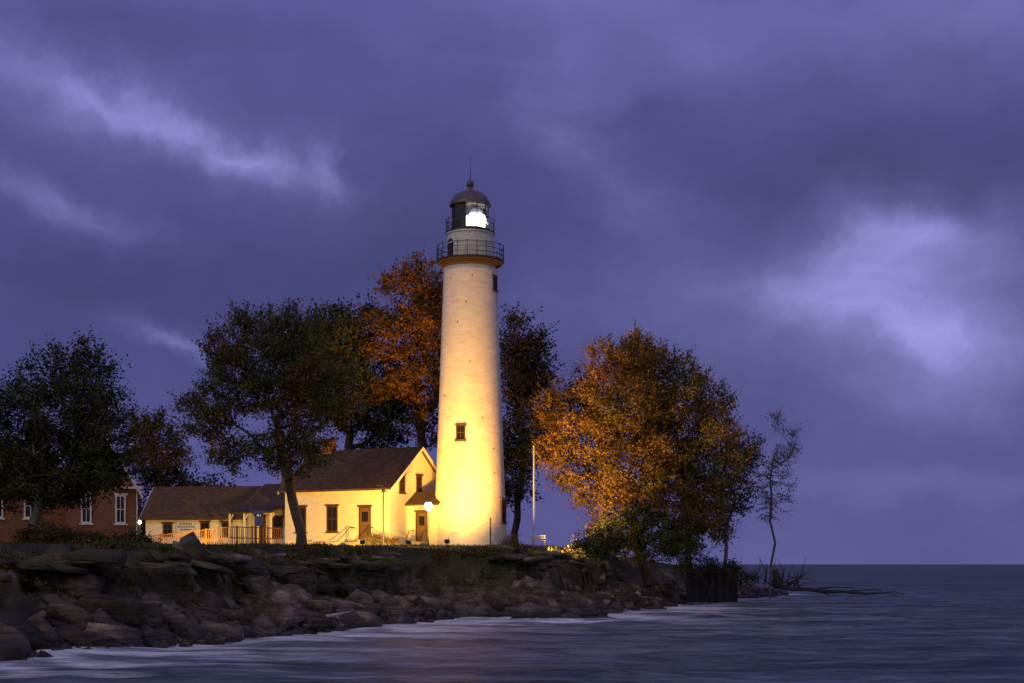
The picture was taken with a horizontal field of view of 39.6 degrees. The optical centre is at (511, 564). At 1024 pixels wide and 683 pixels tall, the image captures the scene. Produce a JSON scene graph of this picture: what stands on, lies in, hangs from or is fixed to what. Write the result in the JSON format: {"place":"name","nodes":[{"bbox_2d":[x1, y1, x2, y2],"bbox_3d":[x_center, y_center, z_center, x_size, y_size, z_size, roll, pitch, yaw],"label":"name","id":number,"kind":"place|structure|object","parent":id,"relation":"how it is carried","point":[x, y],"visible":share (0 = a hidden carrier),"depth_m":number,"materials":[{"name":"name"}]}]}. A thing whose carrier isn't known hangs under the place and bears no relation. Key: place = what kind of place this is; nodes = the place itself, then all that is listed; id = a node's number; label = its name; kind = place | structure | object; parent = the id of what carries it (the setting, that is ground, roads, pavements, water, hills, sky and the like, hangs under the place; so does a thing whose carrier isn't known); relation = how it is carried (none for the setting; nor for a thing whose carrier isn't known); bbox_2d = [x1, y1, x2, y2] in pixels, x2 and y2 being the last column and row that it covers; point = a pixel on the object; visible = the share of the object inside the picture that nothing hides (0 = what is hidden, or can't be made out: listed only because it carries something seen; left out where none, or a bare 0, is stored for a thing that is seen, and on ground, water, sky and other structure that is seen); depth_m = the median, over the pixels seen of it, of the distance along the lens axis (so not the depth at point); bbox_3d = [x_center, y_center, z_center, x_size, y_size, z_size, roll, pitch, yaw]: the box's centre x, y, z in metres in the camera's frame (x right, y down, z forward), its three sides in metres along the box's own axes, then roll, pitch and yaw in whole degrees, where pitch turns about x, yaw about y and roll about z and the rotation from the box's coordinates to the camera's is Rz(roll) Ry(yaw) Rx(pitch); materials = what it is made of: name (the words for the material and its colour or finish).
{"place":"outdoors","nodes":[
{"label":"outdoors","id":0,"kind":"place"},
{"bbox_2d":[254,466,291,543],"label":"wing openings and chimney","id":1,"kind":"object","parent":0,"point":[276,521],"visible":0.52,"depth_m":109.34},
{"bbox_2d":[0,543,777,650],"bbox_3d":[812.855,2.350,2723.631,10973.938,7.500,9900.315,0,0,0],"label":"ground","id":2,"kind":"structure","parent":0,"point":[181,590],"depth_m":86.86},
{"bbox_2d":[0,453,63,542],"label":"side wing","id":3,"kind":"structure","parent":2,"relation":"on","point":[8,520],"depth_m":86.43,"materials":[{"name":"red brick"}]},
{"bbox_2d":[8,517,121,545],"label":"shrub","id":4,"kind":"object","parent":2,"relation":"on","point":[51,534],"visible":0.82,"depth_m":65.55,"materials":[{"name":"green plant"}]},
{"bbox_2d":[0,325,146,542],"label":"oak tree","id":5,"kind":"object","parent":2,"relation":"on","point":[99,471],"visible":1,"depth_m":69.24,"materials":[{"name":"green plant"}]},
{"bbox_2d":[64,445,135,544],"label":"brick walls","id":6,"kind":"structure","parent":2,"relation":"on","point":[103,516],"depth_m":87.22,"materials":[{"name":"red brick"}]},
{"bbox_2d":[62,438,142,498],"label":"roof","id":7,"kind":"structure","parent":6,"relation":"on","point":[140,495],"depth_m":87.64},
{"bbox_2d":[79,486,141,534],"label":"windows and cornice","id":8,"kind":"structure","parent":6,"relation":"attached to","point":[120,509],"depth_m":87.48,"materials":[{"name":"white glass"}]},
{"bbox_2d":[104,521,167,545],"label":"shrub","id":9,"kind":"object","parent":2,"relation":"on","point":[136,536],"visible":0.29,"depth_m":69.53,"materials":[{"name":"green plant"}]},
{"bbox_2d":[114,403,209,495],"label":"background tree","id":10,"kind":"object","parent":2,"relation":"on","point":[154,450],"visible":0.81,"depth_m":124.12,"materials":[{"name":"green plant"}]},
{"bbox_2d":[138,460,243,537],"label":"distant trees","id":11,"kind":"object","parent":2,"relation":"on","point":[142,526],"depth_m":159.31,"materials":[{"name":"green plant"}]},
{"bbox_2d":[139,486,261,544],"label":"museum annex","id":12,"kind":"object","parent":2,"relation":"on","point":[172,509],"visible":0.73,"depth_m":111.92,"materials":[{"name":"white paint"}]},
{"bbox_2d":[161,520,231,536],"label":"windows and sign","id":13,"kind":"structure","parent":12,"relation":"in","point":[181,526],"depth_m":111.48,"materials":[{"name":"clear glass"}]},
{"bbox_2d":[145,526,280,544],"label":"wooden ramp fence","id":14,"kind":"object","parent":2,"relation":"on","point":[251,538],"visible":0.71,"depth_m":99.48,"materials":[{"name":"brown wood"}]},
{"bbox_2d":[226,505,284,543],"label":"porch","id":15,"kind":"object","parent":2,"relation":"on","point":[243,510],"visible":0.66,"depth_m":108.17,"materials":[{"name":"wood"}]},
{"bbox_2d":[253,511,264,543],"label":"information sign","id":16,"kind":"object","parent":2,"relation":"on","point":[258,520],"visible":0.83,"depth_m":96.92,"materials":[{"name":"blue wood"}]},
{"bbox_2d":[247,510,284,544],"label":"wing walls","id":17,"kind":"structure","parent":2,"relation":"on","point":[250,519],"depth_m":109.64,"materials":[{"name":"white paint"}]},
{"bbox_2d":[244,484,284,509],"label":"wing roof","id":18,"kind":"structure","parent":17,"relation":"on","point":[265,495],"depth_m":110.89,"materials":[{"name":"brown"}]},
{"bbox_2d":[167,294,366,544],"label":"willow tree","id":19,"kind":"object","parent":2,"relation":"on","point":[286,378],"visible":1,"depth_m":94.34,"materials":[{"name":"green plant"}]},
{"bbox_2d":[0,536,612,594],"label":"weeds","id":20,"kind":"object","parent":2,"relation":"on","point":[109,544],"visible":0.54,"depth_m":80.11,"materials":[{"name":"green plant"}]},
{"bbox_2d":[0,539,636,569],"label":"grass","id":21,"kind":"structure","parent":2,"relation":"on","point":[236,544],"depth_m":86.95,"materials":[{"name":"green plant"}]},
{"bbox_2d":[326,611,350,619],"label":"driftwood branch","id":22,"kind":"object","parent":2,"relation":"on","point":[335,614],"visible":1,"depth_m":65.95,"materials":[{"name":"grey wood"}]},
{"bbox_2d":[285,453,435,545],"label":"walls","id":23,"kind":"structure","parent":2,"relation":"on","point":[348,514],"depth_m":104.99,"materials":[{"name":"white paint"}]},
{"bbox_2d":[296,490,381,492],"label":"cornice","id":24,"kind":"structure","parent":23,"relation":"attached to","point":[338,491],"depth_m":104.95,"materials":[{"name":"white paint"}]},
{"bbox_2d":[277,446,435,494],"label":"roof","id":25,"kind":"structure","parent":23,"relation":"on","point":[367,469],"depth_m":106.26,"materials":[{"name":"brown"}]},
{"bbox_2d":[322,439,337,453],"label":"chimney","id":26,"kind":"object","parent":25,"relation":"on","point":[333,444],"visible":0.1,"depth_m":110.10,"materials":[{"name":"red brick"}]},
{"bbox_2d":[294,472,422,539],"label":"windows and door","id":27,"kind":"structure","parent":23,"relation":"attached to","point":[364,517],"depth_m":105.11,"materials":[{"name":"brown wood"}]},
{"bbox_2d":[292,289,430,449],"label":"ash tree","id":28,"kind":"object","parent":2,"relation":"on","point":[380,421],"visible":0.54,"depth_m":116.55,"materials":[{"name":"green plant"}]},
{"bbox_2d":[332,527,427,545],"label":"steps and handrails","id":29,"kind":"structure","parent":2,"relation":"on","point":[355,542],"depth_m":103.00,"materials":[{"name":"concrete"}]},
{"bbox_2d":[362,530,401,544],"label":"shrub","id":30,"kind":"object","parent":2,"relation":"on","point":[376,539],"visible":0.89,"depth_m":100.92,"materials":[{"name":"green plant"}]},
{"bbox_2d":[378,484,387,544],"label":"lamp post","id":31,"kind":"object","parent":2,"relation":"on","point":[383,490],"visible":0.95,"depth_m":99.95,"materials":[{"name":"black metal"}]},
{"bbox_2d":[0,532,788,661],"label":"shore rocks","id":32,"kind":"object","parent":2,"relation":"on","point":[99,612],"visible":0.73,"depth_m":64.26,"materials":[{"name":"stone"}]},
{"bbox_2d":[349,245,443,451],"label":"maple tree","id":33,"kind":"object","parent":2,"relation":"on","point":[428,305],"visible":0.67,"depth_m":115.12,"materials":[{"name":"orange plant"}]},
{"bbox_2d":[406,505,438,545],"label":"passage walls","id":34,"kind":"structure","parent":2,"relation":"on","point":[433,519],"depth_m":104.00,"materials":[{"name":"white paint"}]},
{"bbox_2d":[414,507,427,541],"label":"passage door","id":35,"kind":"structure","parent":34,"relation":"in","point":[421,519],"depth_m":104.28,"materials":[{"name":"brown wood"}]},
{"bbox_2d":[404,491,440,507],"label":"passage roof","id":36,"kind":"structure","parent":34,"relation":"on","point":[418,498],"depth_m":104.64,"materials":[{"name":"brown"}]},
{"bbox_2d":[425,500,431,543],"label":"street lamp","id":37,"kind":"object","parent":2,"relation":"on","point":[428,506],"visible":0.95,"depth_m":98.89,"materials":[{"name":"white metal"}]},
{"bbox_2d":[435,168,506,545],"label":"lighthouse","id":38,"kind":"object","parent":2,"relation":"on","point":[470,490],"visible":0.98,"depth_m":103.10,"materials":[{"name":"paint"}]},
{"bbox_2d":[447,238,452,255],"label":"door","id":39,"kind":"structure","parent":38,"relation":"in","point":[451,244],"depth_m":104.01,"materials":[{"name":"black metal"}]},
{"bbox_2d":[455,424,466,441],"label":"window","id":40,"kind":"structure","parent":38,"relation":"in","point":[460,428],"depth_m":102.65,"materials":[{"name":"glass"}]},
{"bbox_2d":[492,274,497,292],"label":"window","id":41,"kind":"structure","parent":38,"relation":"in","point":[495,277],"depth_m":104.09,"materials":[{"name":"glass"}]},
{"bbox_2d":[500,498,506,523],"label":"window","id":42,"kind":"structure","parent":38,"relation":"in","point":[502,500],"depth_m":104.01,"materials":[{"name":"glass"}]},
{"bbox_2d":[505,532,521,541],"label":"shrub","id":43,"kind":"object","parent":2,"relation":"on","point":[511,536],"visible":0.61,"depth_m":103.90,"materials":[{"name":"green plant"}]},
{"bbox_2d":[533,445,534,544],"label":"flagpole","id":44,"kind":"object","parent":2,"relation":"on","point":[533,491],"visible":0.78,"depth_m":107.96,"materials":[{"name":"metal"}]},
{"bbox_2d":[498,301,575,543],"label":"elm tree","id":45,"kind":"object","parent":2,"relation":"on","point":[523,366],"visible":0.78,"depth_m":119.90,"materials":[{"name":"green plant"}]},
{"bbox_2d":[531,535,545,545],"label":"park bench","id":46,"kind":"object","parent":2,"relation":"on","point":[544,538],"visible":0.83,"depth_m":104.17,"materials":[{"name":"wood"}]},
{"bbox_2d":[567,519,636,591],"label":"shrub","id":47,"kind":"object","parent":2,"relation":"on","point":[607,546],"visible":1,"depth_m":100.61,"materials":[{"name":"green plant"}]},
{"bbox_2d":[522,319,696,593],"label":"maple tree","id":48,"kind":"object","parent":2,"relation":"on","point":[593,421],"visible":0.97,"depth_m":109.75,"materials":[{"name":"orange plant"}]},
{"bbox_2d":[574,560,686,604],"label":"riprap boulders","id":49,"kind":"object","parent":2,"relation":"on","point":[606,595],"visible":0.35,"depth_m":103.85,"materials":[{"name":"stone"}]},
{"bbox_2d":[584,501,713,593],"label":"shrub","id":50,"kind":"object","parent":2,"relation":"on","point":[676,541],"visible":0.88,"depth_m":105.33,"materials":[{"name":"green plant"}]},
{"bbox_2d":[605,331,759,588],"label":"cottonwood tree","id":51,"kind":"object","parent":2,"relation":"on","point":[693,500],"visible":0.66,"depth_m":112.53,"materials":[{"name":"green plant"}]},
{"bbox_2d":[687,569,737,602],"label":"steel seawall","id":52,"kind":"object","parent":2,"relation":"on","point":[724,590],"visible":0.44,"depth_m":114.48,"materials":[{"name":"brown metal"}]},
{"bbox_2d":[671,551,759,602],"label":"shrub","id":53,"kind":"object","parent":2,"relation":"on","point":[711,568],"visible":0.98,"depth_m":112.66,"materials":[{"name":"green plant"}]},
{"bbox_2d":[681,421,768,567],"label":"poplar tree","id":54,"kind":"object","parent":2,"relation":"on","point":[742,507],"visible":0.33,"depth_m":120.25,"materials":[{"name":"green plant"}]},
{"bbox_2d":[727,556,813,587],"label":"driftwood pile","id":55,"kind":"object","parent":2,"relation":"on","point":[777,579],"visible":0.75,"depth_m":135.95,"materials":[{"name":"plant"}]},
{"bbox_2d":[750,407,804,597],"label":"birch tree","id":56,"kind":"object","parent":2,"relation":"on","point":[769,500],"visible":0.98,"depth_m":130.81,"materials":[{"name":"green plant"}]},
{"bbox_2d":[0,564,1023,682],"bbox_3d":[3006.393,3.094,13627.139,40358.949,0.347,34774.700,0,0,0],"label":"water","id":57,"kind":"structure","parent":0,"point":[949,623],"depth_m":52.30,"materials":[{"name":"blue liquid"}]},
{"bbox_2d":[773,577,904,595],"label":"driftwood log","id":58,"kind":"object","parent":57,"relation":"on","point":[799,588],"visible":1,"depth_m":135.77,"materials":[{"name":"wood"}]},
{"bbox_2d":[0,0,1023,563],"label":"sky","id":59,"kind":"structure","parent":0,"point":[823,200],"materials":[{"name":"purple"}]}
]}

